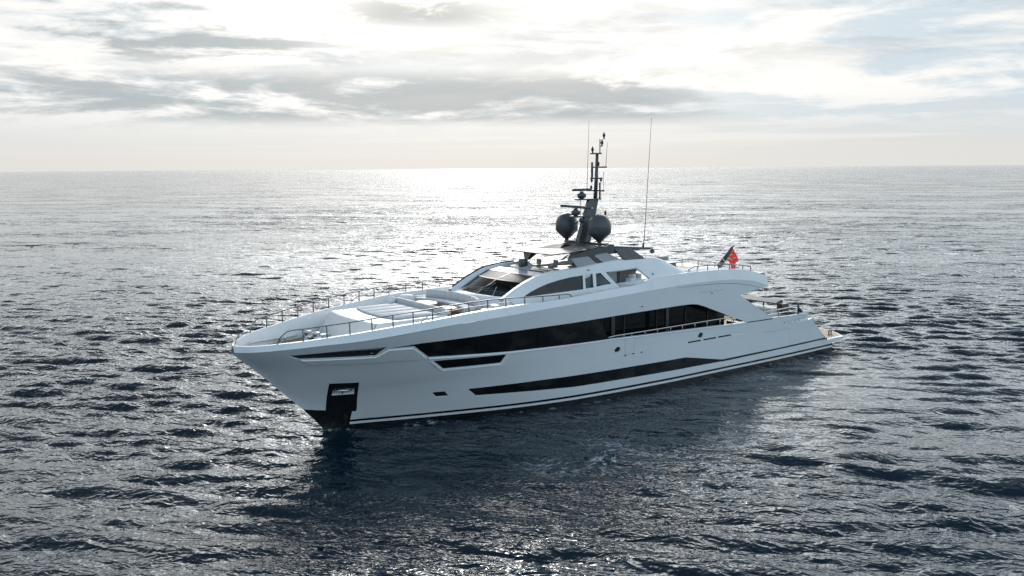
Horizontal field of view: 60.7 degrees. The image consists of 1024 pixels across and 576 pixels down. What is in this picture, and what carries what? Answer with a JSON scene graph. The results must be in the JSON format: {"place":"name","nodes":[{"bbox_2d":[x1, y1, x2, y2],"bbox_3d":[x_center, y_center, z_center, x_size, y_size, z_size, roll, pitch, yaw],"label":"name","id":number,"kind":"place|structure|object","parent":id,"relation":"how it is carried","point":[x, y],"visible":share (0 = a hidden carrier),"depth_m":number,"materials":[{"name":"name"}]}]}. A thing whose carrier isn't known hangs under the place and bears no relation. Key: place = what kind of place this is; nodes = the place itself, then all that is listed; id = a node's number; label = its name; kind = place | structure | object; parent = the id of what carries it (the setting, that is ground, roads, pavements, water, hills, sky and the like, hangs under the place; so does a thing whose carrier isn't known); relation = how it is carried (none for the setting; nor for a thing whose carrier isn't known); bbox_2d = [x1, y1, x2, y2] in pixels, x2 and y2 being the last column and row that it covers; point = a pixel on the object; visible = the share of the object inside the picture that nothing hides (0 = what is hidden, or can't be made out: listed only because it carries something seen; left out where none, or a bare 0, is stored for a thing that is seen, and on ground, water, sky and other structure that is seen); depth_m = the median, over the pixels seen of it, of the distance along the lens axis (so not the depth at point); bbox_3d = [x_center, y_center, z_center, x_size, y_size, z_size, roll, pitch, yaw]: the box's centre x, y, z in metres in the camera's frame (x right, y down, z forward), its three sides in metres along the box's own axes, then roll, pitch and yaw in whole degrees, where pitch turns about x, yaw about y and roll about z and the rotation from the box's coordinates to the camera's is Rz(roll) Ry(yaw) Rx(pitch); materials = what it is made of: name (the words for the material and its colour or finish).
{"place":"outdoors","nodes":[
{"label":"outdoors","id":0,"kind":"place"},
{"bbox_2d":[388,297,395,302],"bbox_3d":[-7.170,0.717,52.081,0.470,0.420,0.470,-6,10,-36],"label":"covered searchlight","id":1,"kind":"object","parent":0,"point":[391,299],"visible":0.95,"depth_m":51.90,"materials":[{"name":"white fabric"}]},
{"bbox_2d":[399,294,413,300],"bbox_3d":[-6.427,0.711,53.193,0.920,0.620,0.920,-6,10,-36],"label":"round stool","id":2,"kind":"object","parent":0,"point":[408,296],"visible":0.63,"depth_m":52.90,"materials":[{"name":"white fabric"}]},
{"bbox_2d":[480,304,499,309],"bbox_3d":[-1.252,1.248,49.430,0.950,0.550,0.650,-6,10,-36],"label":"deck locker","id":3,"kind":"object","parent":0,"point":[493,306],"visible":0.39,"depth_m":49.34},
{"bbox_2d":[0,165,1023,575],"bbox_3d":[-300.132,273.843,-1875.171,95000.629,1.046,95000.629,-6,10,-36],"label":"sea","id":4,"kind":"structure","parent":0,"point":[150,425],"depth_m":53.11,"materials":[{"name":"liquid"}]},
{"bbox_2d":[231,118,843,430],"bbox_3d":[5.412,-1.883,57.603,48.360,18.301,9.680,-6,10,-36],"label":"motor yacht","id":5,"kind":"object","parent":4,"relation":"on","point":[584,322],"visible":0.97,"depth_m":51.53,"materials":[{"name":"paint"}]},
{"bbox_2d":[356,303,437,319],"bbox_3d":[-6.651,1.294,49.101,2.950,0.100,4.770,-6,10,-36],"label":"sun pad","id":6,"kind":"object","parent":5,"relation":"on","point":[380,310],"visible":0.91,"depth_m":48.77,"materials":[{"name":"fabric"}]},
{"bbox_2d":[414,294,425,300],"bbox_3d":[-5.547,0.671,54.025,0.900,0.420,0.750,-6,10,-36],"label":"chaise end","id":7,"kind":"object","parent":5,"relation":"on","point":[415,296],"visible":0.27,"depth_m":53.91,"materials":[{"name":"fabric"}]},
{"bbox_2d":[395,297,450,314],"bbox_3d":[-5.172,1.005,50.251,0.570,0.380,5.330,-6,10,-36],"label":"backrest bench","id":8,"kind":"object","parent":5,"relation":"on","point":[412,303],"visible":0.8,"depth_m":49.82,"materials":[{"name":"fabric"}]},
{"bbox_2d":[417,300,436,304],"bbox_3d":[-5.093,1.038,51.658,1.240,0.390,1.700,-6,10,-36],"label":"coffee table","id":9,"kind":"object","parent":5,"relation":"on","point":[428,302],"visible":0.47,"depth_m":51.56,"materials":[{"name":"white wood"}]},
{"bbox_2d":[432,391,447,395],"bbox_3d":[-3.989,5.864,48.489,1.009,0.351,0.176,-3,8,-21],"label":"side window","id":10,"kind":"structure","parent":5,"relation":"in","point":[443,393],"depth_m":48.51,"materials":[{"name":"black glass"}]},
{"bbox_2d":[415,289,479,313],"bbox_3d":[-3.586,0.810,51.304,1.684,0.900,5.500,-6,10,-36],"label":"lounge sofa","id":11,"kind":"object","parent":5,"relation":"on","point":[443,298],"visible":0.82,"depth_m":51.70,"materials":[{"name":"fabric"}]},
{"bbox_2d":[440,306,456,309],"bbox_3d":[-3.660,1.274,50.060,1.000,0.340,1.240,-6,10,-36],"label":"coffee table","id":12,"kind":"object","parent":5,"relation":"on","point":[453,307],"visible":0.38,"depth_m":49.95,"materials":[{"name":"white wood"}]},
{"bbox_2d":[434,355,504,368],"bbox_3d":[-2.315,4.000,47.901,4.477,0.672,0.361,-4,9,-28],"label":"side window","id":13,"kind":"structure","parent":5,"relation":"in","point":[463,362],"depth_m":47.89,"materials":[{"name":"black glass"}]},
{"bbox_2d":[395,319,607,356],"bbox_3d":[-0.150,3.025,48.734,14.687,1.394,0.605,-5,9,-33],"label":"side window","id":14,"kind":"structure","parent":5,"relation":"in","point":[590,330],"depth_m":49.05,"materials":[{"name":"black glass"}]},
{"bbox_2d":[532,259,540,266],"bbox_3d":[1.568,-1.476,55.752,0.524,0.730,0.480,-6,10,-36],"label":"helm seat","id":15,"kind":"object","parent":5,"relation":"on","point":[538,261],"visible":0.84,"depth_m":55.69,"materials":[{"name":"grey fabric"}]},
{"bbox_2d":[548,260,557,267],"bbox_3d":[2.600,-1.383,55.026,0.524,0.730,0.480,-6,10,-36],"label":"helm seat","id":16,"kind":"object","parent":5,"relation":"on","point":[555,262],"visible":0.9,"depth_m":54.95,"materials":[{"name":"grey fabric"}]},
{"bbox_2d":[469,357,721,394],"bbox_3d":[6.075,5.325,54.100,19.973,0.962,0.754,-5,9,-32],"label":"side window","id":17,"kind":"structure","parent":5,"relation":"in","point":[675,364],"depth_m":53.21,"materials":[{"name":"black glass"}]},
{"bbox_2d":[625,274,635,281],"bbox_3d":[7.514,-0.604,55.325,0.425,0.560,0.600,-6,10,-36],"label":"armchair","id":18,"kind":"object","parent":5,"relation":"on","point":[632,277],"visible":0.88,"depth_m":55.19,"materials":[{"name":"white fabric"}]},
{"bbox_2d":[635,273,641,279],"bbox_3d":[7.918,-0.647,55.617,0.425,0.560,0.600,-6,10,-36],"label":"armchair","id":19,"kind":"object","parent":5,"relation":"on","point":[638,276],"visible":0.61,"depth_m":55.50,"materials":[{"name":"white fabric"}]},
{"bbox_2d":[682,267,723,270],"bbox_3d":[13.293,-1.160,60.776,3.000,0.300,1.700,-6,10,-36],"label":"sun deck lounger","id":20,"kind":"object","parent":5,"relation":"on","point":[705,268],"visible":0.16,"depth_m":61.09,"materials":[{"name":"fabric"}]},
{"bbox_2d":[727,249,738,268],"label":"ensign","id":21,"kind":"object","parent":5,"relation":"hanging from","point":[732,258],"visible":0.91,"depth_m":65.79,"materials":[{"name":"red fabric"}]},
{"bbox_2d":[0,0,1023,171],"label":"sky","id":22,"kind":"structure","parent":0,"point":[86,85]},
{"bbox_2d":[654,256,674,260],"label":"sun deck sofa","id":23,"kind":"object","parent":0,"point":[665,258],"visible":0.17,"depth_m":66.61,"materials":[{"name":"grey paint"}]},
{"bbox_2d":[666,261,681,266],"bbox_3d":[11.046,-1.587,63.811,3.200,0.550,1.000,-6,10,-36],"label":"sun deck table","id":24,"kind":"object","parent":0,"point":[673,263],"visible":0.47,"depth_m":64.25,"materials":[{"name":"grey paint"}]}
]}

